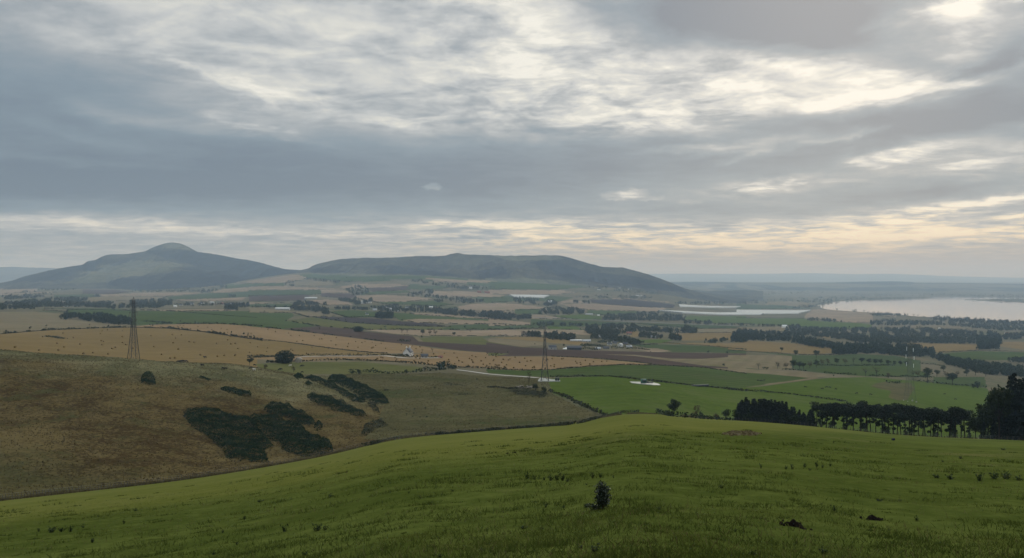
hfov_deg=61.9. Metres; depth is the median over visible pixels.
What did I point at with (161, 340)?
stubble field
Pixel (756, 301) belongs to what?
woodland
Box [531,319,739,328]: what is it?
grass field
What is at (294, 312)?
hedge
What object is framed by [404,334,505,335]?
hedge
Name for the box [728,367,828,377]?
stubble field
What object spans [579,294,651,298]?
woodland
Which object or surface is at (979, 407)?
tall tree
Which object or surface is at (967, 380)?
grass field
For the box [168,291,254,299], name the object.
grass field
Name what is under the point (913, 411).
pine tree
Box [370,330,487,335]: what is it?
stubble field
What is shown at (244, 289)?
stubble field
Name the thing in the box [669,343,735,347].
stubble field
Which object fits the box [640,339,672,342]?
grass field
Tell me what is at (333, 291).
stubble field
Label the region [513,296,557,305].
woodland
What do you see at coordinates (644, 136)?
sky
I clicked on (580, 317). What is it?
grass field
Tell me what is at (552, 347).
barn
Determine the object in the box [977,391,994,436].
tall tree
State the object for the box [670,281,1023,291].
hill
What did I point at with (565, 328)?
grass field
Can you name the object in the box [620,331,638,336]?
stubble field
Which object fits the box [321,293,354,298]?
ploughed field
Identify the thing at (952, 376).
field tree
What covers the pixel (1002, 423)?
spruce tree
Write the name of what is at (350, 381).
gorse thicket
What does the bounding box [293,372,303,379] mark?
gorse thicket
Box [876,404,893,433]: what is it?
pine tree
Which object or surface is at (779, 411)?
spruce tree
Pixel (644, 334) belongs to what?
woodland
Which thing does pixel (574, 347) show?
cattle shed
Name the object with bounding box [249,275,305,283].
stubble field
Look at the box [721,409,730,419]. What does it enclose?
tree
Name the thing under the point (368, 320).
ploughed field
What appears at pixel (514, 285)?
grass field
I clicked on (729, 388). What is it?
field wall
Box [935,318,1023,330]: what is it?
woodland
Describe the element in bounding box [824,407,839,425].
pine tree
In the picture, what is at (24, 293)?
stubble field
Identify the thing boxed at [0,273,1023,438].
ground
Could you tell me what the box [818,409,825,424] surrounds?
pine tree
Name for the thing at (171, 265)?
hill
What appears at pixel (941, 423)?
pine tree
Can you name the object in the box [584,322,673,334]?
woodland
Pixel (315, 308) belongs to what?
woodland
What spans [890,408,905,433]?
pine tree
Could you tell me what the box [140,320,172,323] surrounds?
hedge
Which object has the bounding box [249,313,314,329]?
grass field
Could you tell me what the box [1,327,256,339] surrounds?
hedge
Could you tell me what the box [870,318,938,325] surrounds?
woodland
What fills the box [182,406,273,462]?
gorse thicket
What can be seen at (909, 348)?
pylon
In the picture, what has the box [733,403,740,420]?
spruce tree
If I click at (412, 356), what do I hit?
hedge
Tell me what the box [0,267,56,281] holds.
hill
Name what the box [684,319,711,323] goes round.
woodland
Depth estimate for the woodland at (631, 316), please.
3042.58 m
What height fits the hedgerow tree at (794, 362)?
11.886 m
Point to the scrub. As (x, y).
(537, 393)
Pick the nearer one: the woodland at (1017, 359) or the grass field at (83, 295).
the woodland at (1017, 359)
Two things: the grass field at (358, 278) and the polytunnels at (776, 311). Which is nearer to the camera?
the polytunnels at (776, 311)
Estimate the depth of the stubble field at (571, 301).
4097.70 m
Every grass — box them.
[0,412,656,500]
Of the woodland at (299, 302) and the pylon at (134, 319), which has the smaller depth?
the pylon at (134, 319)
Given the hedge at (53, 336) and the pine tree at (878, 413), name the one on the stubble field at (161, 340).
the hedge at (53, 336)
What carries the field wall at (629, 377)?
on the grass field at (698, 376)
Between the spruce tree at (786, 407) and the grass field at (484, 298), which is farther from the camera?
the grass field at (484, 298)
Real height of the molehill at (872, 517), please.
0.159 m
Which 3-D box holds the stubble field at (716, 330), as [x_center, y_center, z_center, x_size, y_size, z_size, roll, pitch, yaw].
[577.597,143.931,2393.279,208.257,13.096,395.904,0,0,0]
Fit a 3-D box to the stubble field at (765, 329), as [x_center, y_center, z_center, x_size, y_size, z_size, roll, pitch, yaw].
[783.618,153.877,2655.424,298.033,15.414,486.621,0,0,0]
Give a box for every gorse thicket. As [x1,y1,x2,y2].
[141,371,155,384]
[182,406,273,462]
[221,386,251,395]
[250,412,332,456]
[264,401,314,424]
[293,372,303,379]
[304,374,365,402]
[307,392,366,415]
[313,420,322,430]
[327,374,388,403]
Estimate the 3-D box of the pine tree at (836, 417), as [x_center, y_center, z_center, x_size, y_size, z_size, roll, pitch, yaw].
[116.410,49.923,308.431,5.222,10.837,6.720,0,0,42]
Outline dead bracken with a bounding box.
[721,430,761,435]
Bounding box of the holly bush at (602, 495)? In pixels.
[586,480,611,509]
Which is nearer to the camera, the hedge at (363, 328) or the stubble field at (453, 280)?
the hedge at (363, 328)
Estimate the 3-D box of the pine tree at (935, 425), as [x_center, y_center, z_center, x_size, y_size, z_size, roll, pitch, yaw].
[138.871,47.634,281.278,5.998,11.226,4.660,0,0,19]
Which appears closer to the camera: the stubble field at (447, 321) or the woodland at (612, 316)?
the stubble field at (447, 321)
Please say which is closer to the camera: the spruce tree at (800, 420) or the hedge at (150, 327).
the spruce tree at (800, 420)
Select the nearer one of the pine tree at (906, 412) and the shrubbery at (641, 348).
the pine tree at (906, 412)
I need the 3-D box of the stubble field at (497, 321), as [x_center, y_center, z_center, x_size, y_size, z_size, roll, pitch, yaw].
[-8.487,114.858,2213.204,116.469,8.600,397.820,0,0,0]
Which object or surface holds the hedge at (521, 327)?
on the grass field at (511, 326)
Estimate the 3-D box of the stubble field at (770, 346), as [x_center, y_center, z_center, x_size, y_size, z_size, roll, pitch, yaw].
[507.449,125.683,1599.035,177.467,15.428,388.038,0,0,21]
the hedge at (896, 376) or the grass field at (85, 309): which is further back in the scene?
the grass field at (85, 309)
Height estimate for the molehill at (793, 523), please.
0.172 m
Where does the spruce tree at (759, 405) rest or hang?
on the hillside
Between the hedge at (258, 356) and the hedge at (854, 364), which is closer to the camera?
the hedge at (258, 356)
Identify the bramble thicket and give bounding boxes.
[361,418,387,435]
[367,402,379,412]
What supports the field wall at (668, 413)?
on the grass field at (779, 433)
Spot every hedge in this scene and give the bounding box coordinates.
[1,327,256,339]
[3,324,125,333]
[44,335,67,338]
[66,309,135,311]
[130,320,262,326]
[130,324,262,340]
[136,309,230,310]
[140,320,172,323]
[180,311,255,317]
[247,338,387,352]
[247,353,338,357]
[248,310,331,316]
[248,324,309,331]
[266,358,505,368]
[271,327,383,341]
[285,319,438,329]
[313,316,450,326]
[314,278,503,288]
[340,353,406,355]
[348,365,454,373]
[358,298,430,301]
[393,354,437,357]
[401,319,505,323]
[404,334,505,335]
[405,312,505,319]
[436,361,460,368]
[440,328,504,329]
[487,326,544,329]
[487,363,746,373]
[487,386,538,388]
[489,328,546,329]
[530,323,732,328]
[546,389,607,415]
[551,355,651,363]
[574,307,656,311]
[662,342,746,349]
[673,332,729,332]
[728,349,832,354]
[763,367,856,374]
[817,363,893,365]
[868,374,932,377]
[911,378,986,387]
[940,350,1022,351]
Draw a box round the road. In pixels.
[537,317,733,325]
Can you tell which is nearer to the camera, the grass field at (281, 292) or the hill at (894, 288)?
the grass field at (281, 292)
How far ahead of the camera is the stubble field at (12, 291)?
5670.84 m
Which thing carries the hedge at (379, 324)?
on the grass field at (326, 322)
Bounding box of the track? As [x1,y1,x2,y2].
[462,370,538,377]
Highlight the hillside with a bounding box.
[0,350,998,497]
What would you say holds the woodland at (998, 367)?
on the ground at (993, 381)
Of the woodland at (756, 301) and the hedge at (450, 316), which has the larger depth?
the woodland at (756, 301)
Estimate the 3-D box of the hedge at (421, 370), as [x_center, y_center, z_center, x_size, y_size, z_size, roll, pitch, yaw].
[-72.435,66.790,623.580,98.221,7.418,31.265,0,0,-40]
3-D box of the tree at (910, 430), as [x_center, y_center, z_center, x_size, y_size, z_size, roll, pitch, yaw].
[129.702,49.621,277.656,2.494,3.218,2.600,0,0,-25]
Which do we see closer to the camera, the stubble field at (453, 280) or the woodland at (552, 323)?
the woodland at (552, 323)
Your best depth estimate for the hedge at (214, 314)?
1924.30 m
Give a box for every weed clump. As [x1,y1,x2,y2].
[48,526,56,532]
[311,523,321,530]
[589,543,601,551]
[974,472,984,480]
[989,472,998,478]
[1001,472,1011,478]
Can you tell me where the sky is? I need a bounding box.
[0,0,1023,277]
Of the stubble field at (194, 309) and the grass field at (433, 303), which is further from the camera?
the grass field at (433, 303)
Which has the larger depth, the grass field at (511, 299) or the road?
the grass field at (511, 299)
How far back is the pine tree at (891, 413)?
289.82 m
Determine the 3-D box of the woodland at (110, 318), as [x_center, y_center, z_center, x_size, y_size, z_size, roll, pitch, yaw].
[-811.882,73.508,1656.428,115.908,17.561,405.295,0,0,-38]
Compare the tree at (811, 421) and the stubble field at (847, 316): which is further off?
the stubble field at (847, 316)
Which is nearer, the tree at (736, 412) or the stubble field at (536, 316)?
the tree at (736, 412)
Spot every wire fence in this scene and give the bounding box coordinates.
[1,465,248,499]
[250,431,444,466]
[450,412,621,431]
[678,414,1015,439]
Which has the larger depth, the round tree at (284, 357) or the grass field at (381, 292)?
the grass field at (381, 292)
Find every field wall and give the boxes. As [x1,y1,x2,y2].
[361,410,638,445]
[550,374,746,390]
[654,408,732,419]
[727,387,845,400]
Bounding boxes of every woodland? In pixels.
[0,296,172,308]
[0,302,34,309]
[2,292,51,299]
[38,288,75,290]
[59,311,130,324]
[132,286,222,291]
[174,301,241,305]
[224,301,249,309]
[252,305,290,308]
[291,300,325,309]
[293,304,329,313]
[304,277,351,282]
[328,303,457,311]
[338,296,372,304]
[345,284,368,294]
[375,309,393,318]
[407,288,432,296]
[411,279,494,288]
[432,294,483,303]
[434,307,506,318]
[487,310,531,319]
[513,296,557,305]
[521,330,575,339]
[533,320,619,325]
[539,305,584,314]
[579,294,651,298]
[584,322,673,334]
[589,286,657,293]
[590,328,640,344]
[602,312,622,320]
[622,311,685,320]
[638,330,662,338]
[668,332,681,340]
[674,324,697,332]
[675,299,746,304]
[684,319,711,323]
[704,337,727,342]
[713,322,743,325]
[730,328,747,341]
[734,328,934,356]
[738,299,766,303]
[738,323,784,326]
[767,296,922,302]
[785,301,828,308]
[785,325,983,343]
[807,317,841,321]
[863,311,917,315]
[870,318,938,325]
[923,315,1023,323]
[923,346,1023,377]
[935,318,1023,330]
[976,330,1002,349]
[1002,330,1023,338]
[1007,356,1023,362]
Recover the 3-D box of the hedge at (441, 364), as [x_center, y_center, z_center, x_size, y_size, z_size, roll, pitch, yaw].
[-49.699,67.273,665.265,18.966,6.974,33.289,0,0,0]
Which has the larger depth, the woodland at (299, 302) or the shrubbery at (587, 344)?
the woodland at (299, 302)
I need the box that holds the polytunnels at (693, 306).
[679,304,740,307]
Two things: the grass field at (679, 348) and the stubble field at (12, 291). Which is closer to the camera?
the grass field at (679, 348)
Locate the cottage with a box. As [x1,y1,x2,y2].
[403,346,413,356]
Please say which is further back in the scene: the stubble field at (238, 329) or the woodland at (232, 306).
the woodland at (232, 306)
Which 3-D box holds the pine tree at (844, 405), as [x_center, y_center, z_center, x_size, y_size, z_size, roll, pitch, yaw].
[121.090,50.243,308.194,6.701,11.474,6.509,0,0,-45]
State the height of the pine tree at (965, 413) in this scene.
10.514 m
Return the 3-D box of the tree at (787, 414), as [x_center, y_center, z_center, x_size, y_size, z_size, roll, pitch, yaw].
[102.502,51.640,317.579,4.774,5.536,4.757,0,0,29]
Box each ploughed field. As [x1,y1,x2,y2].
[83,289,129,293]
[249,295,310,300]
[285,326,485,351]
[317,317,447,326]
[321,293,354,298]
[368,286,410,291]
[486,342,557,355]
[544,350,745,368]
[590,299,674,307]
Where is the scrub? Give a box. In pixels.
[508,386,547,397]
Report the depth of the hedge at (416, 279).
5227.73 m
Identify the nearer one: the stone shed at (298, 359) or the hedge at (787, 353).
the stone shed at (298, 359)
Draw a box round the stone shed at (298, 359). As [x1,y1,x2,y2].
[295,357,301,362]
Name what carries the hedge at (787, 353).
on the grass field at (806, 359)
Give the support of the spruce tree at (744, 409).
on the hillside
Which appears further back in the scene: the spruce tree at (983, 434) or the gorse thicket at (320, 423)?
the gorse thicket at (320, 423)
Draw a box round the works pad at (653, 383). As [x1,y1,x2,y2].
[630,381,659,384]
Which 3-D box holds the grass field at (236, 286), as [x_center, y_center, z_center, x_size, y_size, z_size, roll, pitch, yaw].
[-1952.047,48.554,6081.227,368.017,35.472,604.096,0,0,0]
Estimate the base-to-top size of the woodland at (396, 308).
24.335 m
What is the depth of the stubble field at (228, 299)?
3791.18 m
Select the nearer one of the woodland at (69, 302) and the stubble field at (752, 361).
the stubble field at (752, 361)
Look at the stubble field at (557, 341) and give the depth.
1470.12 m
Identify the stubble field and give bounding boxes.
[0,289,36,293]
[0,292,51,294]
[0,311,130,333]
[0,328,256,366]
[88,296,165,301]
[101,292,199,295]
[137,324,248,337]
[152,309,239,310]
[174,297,245,300]
[211,287,251,292]
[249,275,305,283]
[249,286,342,289]
[249,302,271,303]
[249,307,332,316]
[249,326,486,353]
[249,339,386,357]
[254,353,505,367]
[296,281,334,286]
[309,299,352,305]
[321,290,348,292]
[340,283,407,288]
[356,295,432,301]
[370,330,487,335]
[403,319,487,323]
[414,313,504,319]
[426,278,496,283]
[432,291,503,296]
[458,303,505,311]
[487,356,643,370]
[488,289,573,294]
[488,303,543,310]
[488,319,530,325]
[488,329,590,336]
[488,339,542,346]
[489,337,586,344]
[531,315,561,318]
[560,303,665,311]
[561,299,587,303]
[591,298,671,303]
[606,354,743,367]
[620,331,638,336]
[633,348,667,351]
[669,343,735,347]
[676,333,731,340]
[697,328,735,332]
[728,346,824,353]
[728,355,791,368]
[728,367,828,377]
[736,327,784,331]
[736,341,831,352]
[765,301,814,306]
[804,309,873,322]
[882,325,972,329]
[911,343,977,352]
[1000,342,1023,349]
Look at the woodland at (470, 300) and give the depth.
3631.01 m
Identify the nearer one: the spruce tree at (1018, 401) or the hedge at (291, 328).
the spruce tree at (1018, 401)
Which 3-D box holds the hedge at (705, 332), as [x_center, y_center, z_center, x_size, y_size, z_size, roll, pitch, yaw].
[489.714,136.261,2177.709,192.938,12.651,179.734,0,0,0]
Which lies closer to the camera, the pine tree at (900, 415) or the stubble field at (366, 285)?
the pine tree at (900, 415)
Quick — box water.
[818,296,1023,322]
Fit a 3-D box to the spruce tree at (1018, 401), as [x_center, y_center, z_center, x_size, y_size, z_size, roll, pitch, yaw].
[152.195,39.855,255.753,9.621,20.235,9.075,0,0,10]
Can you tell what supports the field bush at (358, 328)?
on the ploughed field at (352, 333)
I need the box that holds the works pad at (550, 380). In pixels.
[538,378,559,381]
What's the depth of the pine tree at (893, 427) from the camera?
295.28 m
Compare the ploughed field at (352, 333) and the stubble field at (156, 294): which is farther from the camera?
the stubble field at (156, 294)
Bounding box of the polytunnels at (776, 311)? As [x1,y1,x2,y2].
[736,310,810,313]
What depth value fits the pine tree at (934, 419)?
273.93 m
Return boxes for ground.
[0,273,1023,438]
[872,382,913,399]
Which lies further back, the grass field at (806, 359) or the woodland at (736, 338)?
the woodland at (736, 338)
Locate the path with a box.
[766,377,816,384]
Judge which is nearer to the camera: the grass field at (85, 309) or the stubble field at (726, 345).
the stubble field at (726, 345)
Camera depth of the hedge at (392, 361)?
706.67 m
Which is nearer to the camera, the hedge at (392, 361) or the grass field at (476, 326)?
the hedge at (392, 361)
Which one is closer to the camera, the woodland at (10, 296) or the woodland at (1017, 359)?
the woodland at (1017, 359)
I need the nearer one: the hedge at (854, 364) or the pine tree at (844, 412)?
the pine tree at (844, 412)
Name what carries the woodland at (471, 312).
on the stubble field at (432, 314)
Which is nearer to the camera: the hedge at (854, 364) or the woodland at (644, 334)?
the hedge at (854, 364)
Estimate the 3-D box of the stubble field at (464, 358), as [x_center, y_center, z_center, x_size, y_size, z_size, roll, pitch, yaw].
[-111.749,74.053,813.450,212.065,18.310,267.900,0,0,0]
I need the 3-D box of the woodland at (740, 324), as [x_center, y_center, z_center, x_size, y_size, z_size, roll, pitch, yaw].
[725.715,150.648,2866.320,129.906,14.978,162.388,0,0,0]
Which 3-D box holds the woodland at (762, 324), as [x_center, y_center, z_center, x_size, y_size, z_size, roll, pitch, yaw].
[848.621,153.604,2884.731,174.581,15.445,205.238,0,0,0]
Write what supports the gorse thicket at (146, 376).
on the hillside
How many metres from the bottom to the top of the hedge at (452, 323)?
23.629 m
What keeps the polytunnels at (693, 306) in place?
on the ground at (993, 381)
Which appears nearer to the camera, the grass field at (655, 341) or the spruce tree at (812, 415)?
the spruce tree at (812, 415)
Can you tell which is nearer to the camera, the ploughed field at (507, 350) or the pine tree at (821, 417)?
the pine tree at (821, 417)
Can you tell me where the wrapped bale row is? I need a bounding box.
[691,384,708,386]
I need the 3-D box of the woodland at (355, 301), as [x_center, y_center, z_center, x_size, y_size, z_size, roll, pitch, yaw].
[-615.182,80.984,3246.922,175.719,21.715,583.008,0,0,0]
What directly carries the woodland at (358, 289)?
on the ground at (993, 381)
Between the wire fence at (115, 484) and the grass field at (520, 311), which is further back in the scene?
the grass field at (520, 311)
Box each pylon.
[127,297,139,358]
[540,328,549,381]
[904,341,916,402]
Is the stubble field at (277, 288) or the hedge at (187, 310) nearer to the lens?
the hedge at (187, 310)
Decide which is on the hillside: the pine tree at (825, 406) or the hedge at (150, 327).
the pine tree at (825, 406)
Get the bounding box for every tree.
[274,350,294,363]
[667,399,681,411]
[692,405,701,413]
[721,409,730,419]
[732,409,739,418]
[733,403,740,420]
[738,397,749,420]
[740,400,750,420]
[742,408,752,419]
[747,399,756,421]
[754,399,763,421]
[759,399,770,422]
[765,399,775,422]
[770,400,777,421]
[773,401,781,423]
[780,402,789,423]
[781,411,791,423]
[787,406,793,423]
[789,359,796,365]
[790,414,798,424]
[795,409,802,424]
[807,415,817,425]
[808,409,817,426]
[809,401,823,426]
[815,413,827,422]
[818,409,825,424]
[819,403,834,427]
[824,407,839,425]
[826,402,841,428]
[827,402,837,427]
[836,408,845,424]
[838,402,854,424]
[841,405,853,427]
[845,406,861,430]
[848,406,860,425]
[854,405,868,427]
[856,400,875,430]
[862,403,877,430]
[873,406,891,428]
[874,404,880,431]
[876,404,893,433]
[883,405,897,426]
[889,402,904,433]
[889,412,896,433]
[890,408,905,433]
[894,405,914,433]
[902,404,918,428]
[906,405,921,433]
[907,427,914,434]
[910,417,922,435]
[915,407,933,435]
[917,412,929,434]
[923,368,932,382]
[925,418,937,434]
[927,410,937,435]
[928,407,937,435]
[929,408,948,436]
[935,409,949,433]
[944,422,959,435]
[945,410,959,437]
[946,408,960,437]
[947,373,958,384]
[947,406,962,437]
[952,408,970,437]
[959,410,972,436]
[963,417,971,433]
[966,419,982,436]
[970,413,995,427]
[974,403,997,437]
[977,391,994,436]
[979,422,989,438]
[985,384,1014,439]
[988,418,1000,438]
[989,389,1013,439]
[997,375,1015,437]
[1001,378,1023,439]
[1006,378,1023,439]
[1011,373,1017,388]
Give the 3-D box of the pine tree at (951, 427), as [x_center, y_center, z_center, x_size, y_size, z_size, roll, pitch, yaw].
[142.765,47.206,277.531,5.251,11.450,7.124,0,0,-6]
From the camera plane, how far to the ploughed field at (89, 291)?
5880.85 m
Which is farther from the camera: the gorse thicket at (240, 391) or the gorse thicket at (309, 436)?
the gorse thicket at (240, 391)
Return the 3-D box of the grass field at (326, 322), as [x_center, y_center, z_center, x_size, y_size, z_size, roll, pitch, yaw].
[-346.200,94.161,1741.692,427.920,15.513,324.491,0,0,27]
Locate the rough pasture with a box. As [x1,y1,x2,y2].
[329,372,599,439]
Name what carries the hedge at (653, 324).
on the grass field at (556, 322)
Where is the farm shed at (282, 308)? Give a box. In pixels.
[275,307,289,309]
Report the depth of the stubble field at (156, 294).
5044.97 m
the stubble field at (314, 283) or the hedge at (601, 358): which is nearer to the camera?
the hedge at (601, 358)
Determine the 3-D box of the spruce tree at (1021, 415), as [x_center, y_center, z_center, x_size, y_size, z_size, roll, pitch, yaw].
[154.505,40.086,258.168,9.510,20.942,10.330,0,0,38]
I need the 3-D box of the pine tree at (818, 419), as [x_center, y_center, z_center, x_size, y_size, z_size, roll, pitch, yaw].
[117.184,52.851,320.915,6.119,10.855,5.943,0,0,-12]
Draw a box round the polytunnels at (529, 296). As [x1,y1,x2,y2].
[510,294,548,297]
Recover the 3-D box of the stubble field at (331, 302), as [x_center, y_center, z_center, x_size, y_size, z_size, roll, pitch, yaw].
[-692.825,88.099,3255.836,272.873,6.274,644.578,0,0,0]
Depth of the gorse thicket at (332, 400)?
406.41 m
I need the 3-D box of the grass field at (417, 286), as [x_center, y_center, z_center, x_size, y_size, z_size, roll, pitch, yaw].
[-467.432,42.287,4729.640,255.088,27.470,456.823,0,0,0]
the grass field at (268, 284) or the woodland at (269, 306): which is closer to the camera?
the woodland at (269, 306)
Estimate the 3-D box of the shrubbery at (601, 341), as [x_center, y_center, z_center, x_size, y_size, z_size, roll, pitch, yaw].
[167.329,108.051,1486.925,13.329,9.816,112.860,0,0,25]
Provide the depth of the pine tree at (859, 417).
293.79 m
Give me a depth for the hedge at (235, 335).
1043.21 m
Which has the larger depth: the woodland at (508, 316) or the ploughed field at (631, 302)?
the ploughed field at (631, 302)
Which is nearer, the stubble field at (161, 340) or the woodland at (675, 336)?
the stubble field at (161, 340)
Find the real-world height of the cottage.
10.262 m
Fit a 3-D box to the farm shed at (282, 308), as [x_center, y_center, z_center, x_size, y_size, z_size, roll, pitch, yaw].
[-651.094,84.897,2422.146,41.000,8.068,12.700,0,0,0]
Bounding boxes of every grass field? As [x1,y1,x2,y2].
[0,414,1023,557]
[50,308,121,309]
[54,294,95,296]
[68,310,256,325]
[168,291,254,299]
[225,283,250,288]
[249,283,283,285]
[249,290,320,294]
[249,304,290,306]
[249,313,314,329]
[256,362,421,373]
[288,317,445,329]
[300,274,487,285]
[331,310,487,320]
[362,290,409,294]
[376,301,453,305]
[406,284,450,289]
[420,336,505,344]
[442,324,487,329]
[472,296,503,302]
[486,365,745,388]
[488,281,585,289]
[488,296,572,302]
[488,325,543,328]
[488,353,504,355]
[515,309,539,313]
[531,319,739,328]
[547,326,580,329]
[548,376,728,419]
[554,315,600,319]
[587,310,636,314]
[635,344,745,353]
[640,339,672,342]
[685,316,745,322]
[728,372,806,387]
[728,377,990,437]
[736,304,807,308]
[736,318,871,328]
[759,352,920,373]
[815,365,929,376]
[933,377,986,387]
[944,351,1023,359]
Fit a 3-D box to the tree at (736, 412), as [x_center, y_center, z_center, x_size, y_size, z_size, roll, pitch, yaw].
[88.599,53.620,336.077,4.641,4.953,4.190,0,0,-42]
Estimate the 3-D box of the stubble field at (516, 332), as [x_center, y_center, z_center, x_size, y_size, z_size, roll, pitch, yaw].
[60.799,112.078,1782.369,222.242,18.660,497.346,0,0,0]
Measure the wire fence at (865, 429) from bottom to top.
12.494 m
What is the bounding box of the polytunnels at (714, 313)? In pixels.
[658,310,767,314]
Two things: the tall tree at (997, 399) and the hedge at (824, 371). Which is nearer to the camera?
the tall tree at (997, 399)
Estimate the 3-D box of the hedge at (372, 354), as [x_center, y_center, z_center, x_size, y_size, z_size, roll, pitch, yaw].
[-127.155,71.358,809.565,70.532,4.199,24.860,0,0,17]
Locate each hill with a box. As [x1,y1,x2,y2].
[0,242,298,289]
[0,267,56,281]
[296,253,762,302]
[649,273,1023,280]
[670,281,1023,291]
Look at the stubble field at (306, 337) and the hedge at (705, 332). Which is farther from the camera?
the hedge at (705, 332)
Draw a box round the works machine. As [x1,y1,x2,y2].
[641,379,652,383]
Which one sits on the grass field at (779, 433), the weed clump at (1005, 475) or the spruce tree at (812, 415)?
the weed clump at (1005, 475)
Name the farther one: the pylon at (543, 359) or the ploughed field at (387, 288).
the ploughed field at (387, 288)
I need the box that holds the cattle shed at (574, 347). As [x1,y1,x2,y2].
[567,346,581,349]
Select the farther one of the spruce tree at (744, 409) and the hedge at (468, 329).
the hedge at (468, 329)
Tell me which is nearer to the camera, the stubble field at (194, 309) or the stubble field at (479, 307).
the stubble field at (194, 309)
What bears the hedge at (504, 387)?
on the rough pasture
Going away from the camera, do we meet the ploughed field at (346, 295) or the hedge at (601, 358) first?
the hedge at (601, 358)
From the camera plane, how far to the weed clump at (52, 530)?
31.42 m
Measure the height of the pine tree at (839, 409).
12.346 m
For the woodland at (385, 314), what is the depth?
2025.42 m
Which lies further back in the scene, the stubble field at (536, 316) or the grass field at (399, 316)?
the stubble field at (536, 316)
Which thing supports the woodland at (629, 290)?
on the ground at (993, 381)
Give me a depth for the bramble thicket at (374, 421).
357.71 m
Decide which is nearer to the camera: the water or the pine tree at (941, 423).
the pine tree at (941, 423)
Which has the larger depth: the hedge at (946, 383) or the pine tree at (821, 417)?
the hedge at (946, 383)
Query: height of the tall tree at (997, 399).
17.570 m
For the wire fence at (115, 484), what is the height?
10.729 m
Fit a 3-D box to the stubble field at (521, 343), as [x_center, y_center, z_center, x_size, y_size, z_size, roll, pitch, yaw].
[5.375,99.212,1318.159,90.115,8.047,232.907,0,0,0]
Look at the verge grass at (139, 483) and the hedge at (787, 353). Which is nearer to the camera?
the verge grass at (139, 483)
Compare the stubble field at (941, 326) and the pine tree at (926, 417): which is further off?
the stubble field at (941, 326)
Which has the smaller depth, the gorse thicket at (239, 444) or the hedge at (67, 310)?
the gorse thicket at (239, 444)
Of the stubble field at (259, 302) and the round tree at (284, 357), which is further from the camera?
the stubble field at (259, 302)
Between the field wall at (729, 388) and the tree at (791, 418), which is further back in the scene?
the field wall at (729, 388)
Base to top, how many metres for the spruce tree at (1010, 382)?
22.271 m
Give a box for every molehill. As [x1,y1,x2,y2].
[779,519,812,529]
[860,515,882,520]
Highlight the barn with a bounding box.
[548,345,556,349]
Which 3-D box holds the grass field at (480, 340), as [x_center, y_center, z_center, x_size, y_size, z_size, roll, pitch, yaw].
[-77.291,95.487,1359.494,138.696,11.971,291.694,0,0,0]
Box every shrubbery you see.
[580,342,604,346]
[596,339,619,342]
[610,344,649,349]
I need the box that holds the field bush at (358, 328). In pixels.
[353,326,363,331]
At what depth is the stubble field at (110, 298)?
4176.03 m
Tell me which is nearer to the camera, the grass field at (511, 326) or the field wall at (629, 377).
the field wall at (629, 377)
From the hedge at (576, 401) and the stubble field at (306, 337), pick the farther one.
the stubble field at (306, 337)
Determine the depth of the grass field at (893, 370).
1084.72 m
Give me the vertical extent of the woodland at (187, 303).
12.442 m
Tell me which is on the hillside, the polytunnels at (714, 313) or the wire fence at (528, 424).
the wire fence at (528, 424)
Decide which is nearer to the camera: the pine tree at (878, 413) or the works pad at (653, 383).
the pine tree at (878, 413)
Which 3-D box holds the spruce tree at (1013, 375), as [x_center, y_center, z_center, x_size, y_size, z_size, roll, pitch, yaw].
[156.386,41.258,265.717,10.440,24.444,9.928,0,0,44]
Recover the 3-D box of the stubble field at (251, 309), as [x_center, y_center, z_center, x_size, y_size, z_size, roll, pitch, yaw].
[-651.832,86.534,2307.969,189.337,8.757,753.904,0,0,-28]
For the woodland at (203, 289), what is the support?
on the ground at (993, 381)
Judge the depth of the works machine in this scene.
543.09 m
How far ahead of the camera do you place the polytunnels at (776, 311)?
4528.46 m
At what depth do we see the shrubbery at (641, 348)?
1268.03 m
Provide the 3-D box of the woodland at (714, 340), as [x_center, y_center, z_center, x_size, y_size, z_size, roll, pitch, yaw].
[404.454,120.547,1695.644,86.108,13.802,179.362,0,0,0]
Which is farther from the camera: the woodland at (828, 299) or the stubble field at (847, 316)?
the woodland at (828, 299)
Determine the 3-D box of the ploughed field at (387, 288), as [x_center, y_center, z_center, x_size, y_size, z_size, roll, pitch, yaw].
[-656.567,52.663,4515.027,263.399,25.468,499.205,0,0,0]

